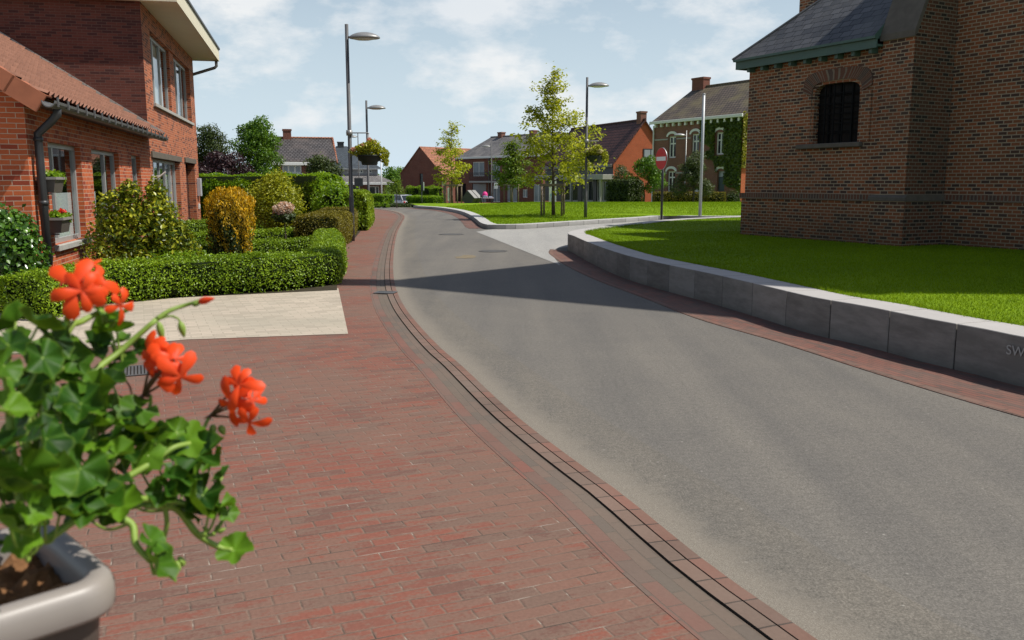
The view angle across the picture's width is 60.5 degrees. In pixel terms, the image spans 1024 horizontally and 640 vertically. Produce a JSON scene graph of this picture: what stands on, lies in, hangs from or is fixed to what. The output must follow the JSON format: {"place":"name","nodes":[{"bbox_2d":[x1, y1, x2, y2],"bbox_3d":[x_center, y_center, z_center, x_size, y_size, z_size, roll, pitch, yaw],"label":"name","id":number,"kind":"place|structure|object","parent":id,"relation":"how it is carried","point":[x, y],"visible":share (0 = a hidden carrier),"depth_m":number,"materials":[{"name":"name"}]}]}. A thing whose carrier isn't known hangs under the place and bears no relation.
{"place":"outdoors","nodes":[
{"label":"outdoors","id":0,"kind":"place"},
{"bbox_2d":[0,288,347,352],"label":"driveway","id":1,"kind":"structure","parent":0,"point":[277,314],"depth_m":10.54,"materials":[{"name":"beige concrete"}]},
{"bbox_2d":[1,229,360,306],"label":"garden soil","id":2,"kind":"structure","parent":0,"point":[327,286],"depth_m":12.93,"materials":[{"name":"brown soil"}]},
{"bbox_2d":[0,201,53,312],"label":"ivy shrub","id":3,"kind":"object","parent":2,"relation":"on","point":[20,240],"visible":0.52,"depth_m":10.72,"materials":[{"name":"green plant"}]},
{"bbox_2d":[74,240,123,260],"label":"rose","id":4,"kind":"object","parent":2,"relation":"on","point":[96,249],"visible":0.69,"depth_m":12.87,"materials":[{"name":"green plant"}]},
{"bbox_2d":[0,0,219,266],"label":"brick house","id":5,"kind":"structure","parent":2,"relation":"on","point":[96,96],"depth_m":19.97,"materials":[{"name":"red brick"}]},
{"bbox_2d":[35,169,66,194],"bbox_3d":[-6.407,-1.697,12.300,0.318,0.830,0.621,-2,9,-13],"label":"window box","id":6,"kind":"object","parent":5,"relation":"attached to","point":[55,182],"visible":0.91,"depth_m":12.09,"materials":[{"name":"grey plastic"}]},
{"bbox_2d":[49,208,72,257],"bbox_3d":[-6.475,-1.181,12.577,0.307,0.847,0.629,-2,9,-13],"label":"window box","id":7,"kind":"object","parent":5,"relation":"attached to","point":[60,219],"visible":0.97,"depth_m":12.36,"materials":[{"name":"grey plastic"}]},
{"bbox_2d":[47,142,90,251],"bbox_3d":[-7.122,-1.922,13.598,0.610,1.580,2.030,-2,9,-13],"label":"window","id":8,"kind":"structure","parent":5,"relation":"in","point":[59,200],"depth_m":14.13,"materials":[{"name":"grey metal"}]},
{"bbox_2d":[57,149,117,233],"bbox_3d":[-7.773,-2.354,16.364,0.610,1.580,2.440,-2,9,-13],"label":"window","id":9,"kind":"structure","parent":5,"relation":"in","point":[63,155],"depth_m":15.94,"materials":[{"name":"grey glass"}]},
{"bbox_2d":[104,156,136,217],"bbox_3d":[-8.451,-2.804,19.242,0.610,1.580,1.160,-2,9,-13],"label":"window","id":10,"kind":"structure","parent":5,"relation":"in","point":[133,158],"depth_m":19.05,"materials":[{"name":"grey metal"}]},
{"bbox_2d":[142,36,168,109],"bbox_3d":[-9.624,-6.494,23.231,0.450,1.740,3.480,-2,9,-13],"label":"window","id":11,"kind":"structure","parent":5,"relation":"in","point":[155,48],"depth_m":23.75,"materials":[{"name":"glass"}]},
{"bbox_2d":[152,159,177,218],"bbox_3d":[-9.499,-3.392,23.621,0.650,1.790,4.840,-2,9,-13],"label":"window","id":12,"kind":"structure","parent":5,"relation":"in","point":[166,165],"depth_m":24.92,"materials":[{"name":"grey glass"}]},
{"bbox_2d":[173,58,187,119],"bbox_3d":[-10.591,-7.135,27.335,0.450,1.740,3.250,-2,9,-13],"label":"window","id":13,"kind":"structure","parent":5,"relation":"in","point":[179,72],"depth_m":27.78,"materials":[{"name":"grey glass"}]},
{"bbox_2d":[185,164,189,219],"bbox_3d":[-10.571,-3.941,28.333,0.150,2.200,2.300,-2,9,-13],"label":"door","id":14,"kind":"structure","parent":5,"relation":"in","point":[185,164],"depth_m":29.08,"materials":[{"name":"grey paint"}]},
{"bbox_2d":[82,176,202,262],"bbox_3d":[-6.008,-1.441,14.244,1.876,1.782,1.134,0,9,0],"label":"pieris shrub","id":15,"kind":"object","parent":2,"relation":"on","point":[158,228],"visible":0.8,"depth_m":14.10,"materials":[{"name":"green plant"}]},
{"bbox_2d":[0,228,348,318],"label":"box hedge","id":16,"kind":"object","parent":2,"relation":"on","point":[321,259],"visible":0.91,"depth_m":12.44,"materials":[{"name":"green plant"}]},
{"bbox_2d":[137,248,223,260],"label":"ground plant","id":17,"kind":"object","parent":2,"relation":"on","point":[178,253],"visible":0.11,"depth_m":13.93,"materials":[{"name":"green plant"}]},
{"bbox_2d":[176,218,272,234],"bbox_3d":[-8.111,-2.654,25.333,0.795,0.650,3.695,8,12,41],"label":"box hedge","id":18,"kind":"object","parent":2,"relation":"on","point":[198,225],"visible":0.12,"depth_m":24.39,"materials":[{"name":"green plant"}]},
{"bbox_2d":[198,150,256,174],"bbox_3d":[-12.954,-5.987,39.634,2.757,3.403,2.958,0,9,0],"label":"copper beech","id":19,"kind":"object","parent":2,"relation":"on","point":[215,161],"visible":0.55,"depth_m":39.03,"materials":[{"name":"purple plant"}]},
{"bbox_2d":[202,185,255,254],"bbox_3d":[-5.102,-1.662,15.925,0.950,1.555,0.940,0,9,0],"label":"golden yew","id":20,"kind":"object","parent":2,"relation":"on","point":[230,213],"visible":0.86,"depth_m":15.67,"materials":[{"name":"yellow plant"}]},
{"bbox_2d":[172,226,294,243],"bbox_3d":[-6.214,-1.930,20.922,0.719,0.577,4.969,8,12,40],"label":"box hedge","id":21,"kind":"object","parent":2,"relation":"on","point":[275,233],"visible":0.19,"depth_m":20.99,"materials":[{"name":"green plant"}]},
{"bbox_2d":[186,235,313,256],"bbox_3d":[-5.125,-1.332,17.138,0.581,0.561,3.342,8,12,40],"label":"box hedge","id":22,"kind":"object","parent":2,"relation":"on","point":[298,244],"visible":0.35,"depth_m":17.42,"materials":[{"name":"green plant"}]},
{"bbox_2d":[199,171,343,221],"bbox_3d":[-9.056,-4.373,32.027,6.683,2.081,1.944,4,10,25],"label":"laurel hedge","id":23,"kind":"object","parent":2,"relation":"on","point":[307,182],"visible":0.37,"depth_m":31.55,"materials":[{"name":"green plant"}]},
{"bbox_2d":[242,167,308,228],"bbox_3d":[-6.087,-2.901,22.446,1.759,2.005,1.477,3,9,20],"label":"lime shrub","id":24,"kind":"object","parent":2,"relation":"on","point":[270,197],"visible":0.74,"depth_m":22.17,"materials":[{"name":"green plant"}]},
{"bbox_2d":[271,201,296,238],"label":"rhododendron","id":25,"kind":"object","parent":2,"relation":"on","point":[283,211],"visible":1,"depth_m":19.14,"materials":[{"name":"pink plant"}]},
{"bbox_2d":[292,206,358,245],"bbox_3d":[-4.918,-2.582,23.952,1.278,0.939,7.086,-1,9,-6],"label":"bronze hedge","id":26,"kind":"object","parent":2,"relation":"on","point":[340,219],"visible":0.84,"depth_m":20.70,"materials":[{"name":"green plant"}]},
{"bbox_2d":[310,176,363,229],"bbox_3d":[-5.870,-3.865,29.570,1.992,2.062,1.722,0,9,0],"label":"laurel bush","id":27,"kind":"object","parent":2,"relation":"on","point":[331,197],"visible":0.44,"depth_m":29.17,"materials":[{"name":"green plant"}]},
{"bbox_2d":[341,189,374,230],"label":"privet hedge","id":28,"kind":"object","parent":2,"relation":"on","point":[364,200],"visible":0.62,"depth_m":29.41,"materials":[{"name":"green plant"}]},
{"bbox_2d":[0,209,697,639],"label":"sidewalk","id":29,"kind":"structure","parent":0,"point":[376,485],"depth_m":4.09,"materials":[{"name":"brick"}]},
{"bbox_2d":[102,365,147,376],"bbox_3d":[-3.276,0.435,7.472,0.420,0.010,0.420,-4,10,-23],"label":"drain grate","id":30,"kind":"object","parent":29,"relation":"on","point":[136,370],"visible":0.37,"depth_m":7.48,"materials":[{"name":"metal"}]},
{"bbox_2d":[345,24,379,240],"bbox_3d":[-4.001,-4.982,23.857,0.955,5.880,0.521,0,9,0],"label":"street lamp","id":31,"kind":"object","parent":29,"relation":"on","point":[364,36],"visible":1,"depth_m":23.66,"materials":[{"name":"grey metal"}]},
{"bbox_2d":[346,130,389,167],"bbox_3d":[-3.871,-4.649,23.851,1.079,0.998,0.769,-5,10,-29],"label":"hanging basket","id":32,"kind":"object","parent":31,"relation":"hanging from","point":[367,153],"visible":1,"depth_m":23.72,"materials":[{"name":"green plastic"}]},
{"bbox_2d":[365,100,385,190],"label":"street lamp","id":33,"kind":"object","parent":29,"relation":"on","point":[376,107],"visible":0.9,"depth_m":40.50,"materials":[{"name":"grey metal"}]},
{"bbox_3d":[-0.671,0.987,0.781,0.560,1.008,0.200,-9,12,-44],"label":"brick pier","id":34,"kind":"object","parent":29,"relation":"on","visible":0},
{"bbox_2d":[0,525,115,639],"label":"planter","id":35,"kind":"object","parent":34,"relation":"on","point":[62,587],"visible":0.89,"depth_m":0.82,"materials":[{"name":"beige plastic"}]},
{"bbox_2d":[0,258,271,581],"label":"geranium","id":36,"kind":"object","parent":35,"relation":"in","point":[45,475],"visible":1,"depth_m":0.84,"materials":[{"name":"green plant"}]},
{"bbox_2d":[399,146,487,202],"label":"brick barn","id":37,"kind":"structure","parent":0,"point":[418,167],"depth_m":119.72,"materials":[{"name":"brick"}]},
{"bbox_2d":[189,0,799,175],"label":"sky","id":38,"kind":"structure","parent":0,"point":[473,63],"materials":[{"name":"blue"}]},
{"bbox_2d":[478,221,644,264],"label":"side road","id":39,"kind":"structure","parent":0,"point":[540,242],"depth_m":25.94,"materials":[{"name":"concrete"}]},
{"bbox_2d":[656,148,667,219],"bbox_3d":[5.633,-4.983,33.019,0.129,2.953,0.820,-3,10,-21],"label":"no entry sign","id":40,"kind":"object","parent":39,"relation":"on","point":[661,158],"visible":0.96,"depth_m":32.93,"materials":[{"name":"red metal"}]},
{"bbox_2d":[404,201,740,223],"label":"lawn","id":41,"kind":"structure","parent":0,"point":[460,204],"depth_m":42.07,"materials":[{"name":"green plant"}]},
{"bbox_2d":[388,202,417,206],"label":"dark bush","id":42,"kind":"object","parent":41,"relation":"on","point":[401,205],"visible":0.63,"depth_m":58.51,"materials":[{"name":"green plant"}]},
{"bbox_2d":[431,120,471,202],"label":"young oak","id":43,"kind":"object","parent":41,"relation":"on","point":[449,155],"visible":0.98,"depth_m":60.05,"materials":[{"name":"green plant"}]},
{"bbox_2d":[444,184,462,202],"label":"tree stake frame","id":44,"kind":"object","parent":41,"relation":"on","point":[450,185],"visible":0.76,"depth_m":60.11,"materials":[{"name":"brown wood"}]},
{"bbox_2d":[462,190,479,202],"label":"cube sculpture","id":45,"kind":"object","parent":41,"relation":"on","point":[471,196],"visible":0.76,"depth_m":59.63,"materials":[{"name":"stone"}]},
{"bbox_2d":[485,139,536,190],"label":"young oak","id":46,"kind":"object","parent":41,"relation":"on","point":[512,161],"visible":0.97,"depth_m":72.67,"materials":[{"name":"green plant"}]},
{"bbox_2d":[503,184,519,202],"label":"tree stake frame","id":47,"kind":"object","parent":41,"relation":"on","point":[511,193],"visible":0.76,"depth_m":73.11,"materials":[{"name":"brown wood"}]},
{"bbox_2d":[540,183,565,215],"bbox_3d":[1.761,-5.146,37.859,1.027,1.476,1.027,1,9,9],"label":"tree stake frame","id":48,"kind":"object","parent":41,"relation":"on","point":[542,187],"visible":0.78,"depth_m":37.50,"materials":[{"name":"brown wood"}]},
{"bbox_2d":[509,61,613,214],"bbox_3d":[2.039,-7.679,37.263,4.316,6.474,4.880,0,9,0],"label":"young oak","id":49,"kind":"object","parent":41,"relation":"on","point":[553,103],"visible":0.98,"depth_m":37.17,"materials":[{"name":"green plant"}]},
{"bbox_2d":[584,77,608,216],"bbox_3d":[3.450,-6.953,35.885,0.955,5.780,0.521,2,9,10],"label":"street lamp","id":50,"kind":"object","parent":41,"relation":"on","point":[598,85],"visible":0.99,"depth_m":35.78,"materials":[{"name":"grey metal"}]},
{"bbox_2d":[581,139,608,162],"bbox_3d":[3.412,-6.856,35.843,1.152,1.026,0.742,2,9,10],"label":"hanging basket","id":51,"kind":"object","parent":50,"relation":"hanging from","point":[595,152],"visible":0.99,"depth_m":35.67,"materials":[{"name":"green plastic"}]},
{"bbox_2d":[612,164,629,179],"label":"dark tree","id":52,"kind":"object","parent":41,"relation":"on","point":[621,172],"visible":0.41,"depth_m":61.74,"materials":[{"name":"green plant"}]},
{"bbox_2d":[605,178,643,201],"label":"yew hedge","id":53,"kind":"object","parent":41,"relation":"on","point":[625,190],"visible":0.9,"depth_m":58.19,"materials":[{"name":"green plant"}]},
{"bbox_2d":[623,155,667,201],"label":"laurel tree","id":54,"kind":"object","parent":41,"relation":"on","point":[649,168],"visible":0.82,"depth_m":58.88,"materials":[{"name":"green plant"}]},
{"bbox_2d":[674,130,686,182],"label":"street lamp","id":55,"kind":"object","parent":41,"relation":"on","point":[679,134],"visible":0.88,"depth_m":62.69,"materials":[{"name":"grey metal"}]},
{"bbox_2d":[652,191,725,201],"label":"hedge","id":56,"kind":"object","parent":41,"relation":"on","point":[713,197],"visible":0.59,"depth_m":56.90,"materials":[{"name":"green plant"}]},
{"bbox_2d":[668,150,714,201],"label":"olive tree","id":57,"kind":"object","parent":41,"relation":"on","point":[691,169],"visible":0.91,"depth_m":54.03,"materials":[{"name":"green plant"}]},
{"bbox_2d":[723,190,740,201],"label":"dark shrub","id":58,"kind":"object","parent":41,"relation":"on","point":[733,197],"visible":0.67,"depth_m":57.27,"materials":[{"name":"green plant"}]},
{"bbox_2d":[649,77,748,201],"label":"village house","id":59,"kind":"structure","parent":0,"point":[729,100],"depth_m":65.73,"materials":[{"name":"brick"}]},
{"bbox_2d":[668,171,674,191],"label":"window","id":60,"kind":"structure","parent":59,"relation":"in","point":[671,173],"depth_m":67.48,"materials":[{"name":"white paint"}]},
{"bbox_2d":[669,136,675,157],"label":"window","id":61,"kind":"structure","parent":59,"relation":"in","point":[672,154],"depth_m":67.05,"materials":[{"name":"white paint"}]},
{"bbox_2d":[693,134,698,151],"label":"window","id":62,"kind":"structure","parent":59,"relation":"in","point":[695,136],"depth_m":64.87,"materials":[{"name":"white paint"}]},
{"bbox_2d":[717,132,723,154],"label":"window","id":63,"kind":"structure","parent":59,"relation":"in","point":[720,135],"depth_m":62.78,"materials":[{"name":"white paint"}]},
{"bbox_2d":[718,171,724,190],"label":"door","id":64,"kind":"structure","parent":59,"relation":"in","point":[720,186],"depth_m":62.98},
{"bbox_2d":[698,111,747,200],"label":"wall ivy","id":65,"kind":"object","parent":59,"relation":"attached to","point":[733,156],"depth_m":61.61,"materials":[{"name":"green plant"}]},
{"bbox_2d":[374,207,1023,639],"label":"road","id":66,"kind":"structure","parent":0,"point":[911,493],"depth_m":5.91,"materials":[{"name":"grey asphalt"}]},
{"bbox_2d":[386,178,402,207],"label":"tree","id":67,"kind":"object","parent":66,"relation":"on","point":[396,186],"visible":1,"depth_m":56.42,"materials":[{"name":"green plant"}]},
{"bbox_2d":[409,208,481,228],"bbox_3d":[-3.228,-5.208,43.657,1.916,0.001,25.764,-2,9,-12],"label":"paving strip","id":68,"kind":"object","parent":66,"relation":"on","point":[468,222],"visible":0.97,"depth_m":38.66,"materials":[{"name":"brick"}]},
{"bbox_2d":[479,250,505,251],"bbox_3d":[-0.450,-1.634,20.786,0.680,0.006,0.680,0,9,0],"label":"manhole cover","id":69,"kind":"object","parent":66,"relation":"on","point":[492,251],"visible":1,"depth_m":20.67,"materials":[{"name":"metal"}]},
{"bbox_2d":[413,206,727,228],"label":"retaining wall","id":70,"kind":"structure","parent":66,"relation":"on","point":[481,221],"depth_m":34.80,"materials":[{"name":"concrete"}]},
{"bbox_2d":[698,93,705,215],"bbox_3d":[8.258,-7.099,38.161,0.139,5.380,0.139,0,9,0],"label":"flagpole","id":71,"kind":"object","parent":70,"relation":"on","point":[701,157],"visible":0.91,"depth_m":38.11,"materials":[{"name":"metal"}]},
{"bbox_2d":[549,249,1023,417],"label":"strip edging","id":72,"kind":"object","parent":66,"relation":"on","point":[957,396],"visible":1,"depth_m":8.20,"materials":[{"name":"brick"}]},
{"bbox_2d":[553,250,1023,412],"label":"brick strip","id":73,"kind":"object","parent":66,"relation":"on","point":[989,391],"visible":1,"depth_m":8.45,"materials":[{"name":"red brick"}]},
{"bbox_2d":[584,217,1023,325],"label":"church lawn","id":74,"kind":"structure","parent":0,"point":[896,279],"depth_m":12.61,"materials":[{"name":"green plant"}]},
{"bbox_2d":[732,0,1023,249],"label":"church","id":75,"kind":"structure","parent":0,"point":[899,123],"depth_m":17.16,"materials":[{"name":"brick"}]},
{"bbox_2d":[817,82,859,143],"label":"window pane","id":76,"kind":"structure","parent":75,"relation":"in","point":[848,86],"depth_m":18.28,"materials":[{"name":"black glass"}]},
{"bbox_3d":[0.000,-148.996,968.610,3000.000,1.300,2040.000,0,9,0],"label":"ground","id":77,"kind":"structure","parent":0,"visible":0},
{"bbox_2d":[196,122,234,164],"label":"dark tree","id":78,"kind":"object","parent":77,"relation":"on","point":[212,141],"visible":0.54,"depth_m":45.75,"materials":[{"name":"green plant"}]},
{"bbox_2d":[228,115,285,174],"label":"maple tree","id":79,"kind":"object","parent":77,"relation":"on","point":[258,147],"visible":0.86,"depth_m":44.70,"materials":[{"name":"green plant"}]},
{"bbox_2d":[303,152,345,187],"bbox_3d":[-8.405,-5.920,39.544,2.061,3.298,1.883,-7,11,-37],"label":"dark shrub tree","id":80,"kind":"object","parent":77,"relation":"on","point":[317,163],"visible":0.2,"depth_m":39.10,"materials":[{"name":"green plant"}]},
{"bbox_2d":[353,178,362,189],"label":"information sign","id":81,"kind":"object","parent":77,"relation":"on","point":[358,182],"visible":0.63,"depth_m":73.03,"materials":[{"name":"grey paint"}]},
{"bbox_2d":[373,193,394,204],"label":"hedge","id":82,"kind":"object","parent":77,"relation":"on","point":[380,198],"visible":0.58,"depth_m":67.60,"materials":[{"name":"green plant"}]},
{"bbox_2d":[378,166,403,194],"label":"tree","id":83,"kind":"object","parent":77,"relation":"on","point":[391,173],"visible":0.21,"depth_m":184.92,"materials":[{"name":"green plant"}]},
{"bbox_2d":[382,183,405,194],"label":"hillside shrub","id":84,"kind":"object","parent":77,"relation":"on","point":[387,192],"visible":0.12,"depth_m":102.63,"materials":[{"name":"green plant"}]},
{"bbox_2d":[406,195,443,202],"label":"hedge","id":85,"kind":"object","parent":77,"relation":"on","point":[425,199],"visible":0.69,"depth_m":68.48,"materials":[{"name":"green plant"}]},
{"bbox_2d":[549,179,555,201],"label":"window","id":86,"kind":"structure","parent":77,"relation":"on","point":[550,193],"depth_m":78.13,"materials":[{"name":"grey glass"}]},
{"bbox_2d":[370,209,816,639],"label":"kerb","id":87,"kind":"structure","parent":77,"relation":"on","point":[681,583],"depth_m":4.34,"materials":[{"name":"brick"}]},
{"bbox_2d":[374,291,397,293],"bbox_3d":[-1.849,-0.404,12.825,0.300,0.010,0.240,2,9,10],"label":"gully grate","id":88,"kind":"object","parent":87,"relation":"on","point":[384,292],"visible":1,"depth_m":12.79,"materials":[{"name":"metal"}]},
{"bbox_2d":[534,111,652,201],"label":"gable house","id":89,"kind":"structure","parent":77,"relation":"on","point":[628,143],"depth_m":79.86,"materials":[{"name":"orange brick"},{"name":"brown tile"},{"name":"dark grey paint"}]},
{"bbox_2d":[564,180,577,201],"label":"window","id":90,"kind":"structure","parent":89,"relation":"in","point":[575,191],"depth_m":85.77,"materials":[{"name":"grey glass"}]},
{"bbox_2d":[582,180,592,201],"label":"window","id":91,"kind":"structure","parent":89,"relation":"in","point":[590,182],"depth_m":82.56,"materials":[{"name":"grey glass"}]},
{"bbox_2d":[597,180,607,201],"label":"window","id":92,"kind":"structure","parent":89,"relation":"in","point":[604,190],"depth_m":80.00,"materials":[{"name":"grey glass"}]},
{"bbox_2d":[643,149,651,159],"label":"gable window","id":93,"kind":"structure","parent":89,"relation":"in","point":[646,152],"depth_m":78.74,"materials":[{"name":"white glass"}]},
{"bbox_2d":[568,216,1023,386],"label":"retaining wall","id":94,"kind":"structure","parent":77,"relation":"on","point":[990,349],"depth_m":9.03,"materials":[{"name":"concrete"}]},
{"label":"far road","id":95,"kind":"structure","parent":0,"visible":0},
{"bbox_2d":[270,129,337,173],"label":"bungalow","id":96,"kind":"object","parent":95,"relation":"on","point":[295,152],"visible":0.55,"depth_m":75.92,"materials":[{"name":"tile"}]},
{"bbox_2d":[282,165,301,173],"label":"window","id":97,"kind":"structure","parent":96,"relation":"in","point":[295,169],"depth_m":74.46,"materials":[{"name":"white glass"}]},
{"bbox_2d":[335,142,393,193],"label":"villa","id":98,"kind":"object","parent":95,"relation":"on","point":[374,176],"visible":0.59,"depth_m":109.07,"materials":[{"name":"white paint"}]},
{"bbox_2d":[370,186,378,193],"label":"window","id":99,"kind":"structure","parent":98,"relation":"in","point":[373,189],"depth_m":109.24,"materials":[{"name":"white paint"}]},
{"bbox_2d":[393,194,410,202],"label":"parked car","id":100,"kind":"object","parent":95,"relation":"on","point":[401,198],"visible":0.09,"depth_m":85.90,"materials":[{"name":"silver metal"}]},
{"bbox_2d":[405,185,442,196],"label":"trellis hedge","id":101,"kind":"object","parent":95,"relation":"on","point":[427,191],"visible":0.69,"depth_m":96.31,"materials":[{"name":"green plant"}]},
{"bbox_2d":[482,143,491,202],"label":"street lamp","id":102,"kind":"object","parent":95,"relation":"on","point":[491,166],"visible":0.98,"depth_m":84.63,"materials":[{"name":"grey metal"}]},
{"bbox_2d":[455,130,563,202],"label":"terrace house","id":103,"kind":"structure","parent":95,"relation":"on","point":[476,177],"depth_m":105.80,"materials":[{"name":"red brick"},{"name":"grey tile"},{"name":"white paint"}]},
{"bbox_2d":[456,184,465,200],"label":"garage door","id":104,"kind":"structure","parent":103,"relation":"in","point":[464,185],"depth_m":110.54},
{"bbox_2d":[473,162,483,175],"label":"window","id":105,"kind":"structure","parent":103,"relation":"in","point":[478,167],"depth_m":107.50,"materials":[{"name":"grey glass"}]},
{"bbox_2d":[473,184,485,201],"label":"garage door","id":106,"kind":"structure","parent":103,"relation":"in","point":[480,188],"depth_m":107.46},
{"bbox_2d":[493,186,499,201],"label":"window","id":107,"kind":"structure","parent":103,"relation":"in","point":[496,192],"depth_m":105.08,"materials":[{"name":"grey glass"}]},
{"bbox_2d":[508,185,516,201],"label":"window","id":108,"kind":"structure","parent":103,"relation":"in","point":[514,190],"depth_m":102.55,"materials":[{"name":"grey glass"}]},
{"bbox_2d":[534,184,539,201],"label":"window","id":109,"kind":"structure","parent":103,"relation":"in","point":[537,187],"depth_m":99.27,"materials":[{"name":"grey glass"}]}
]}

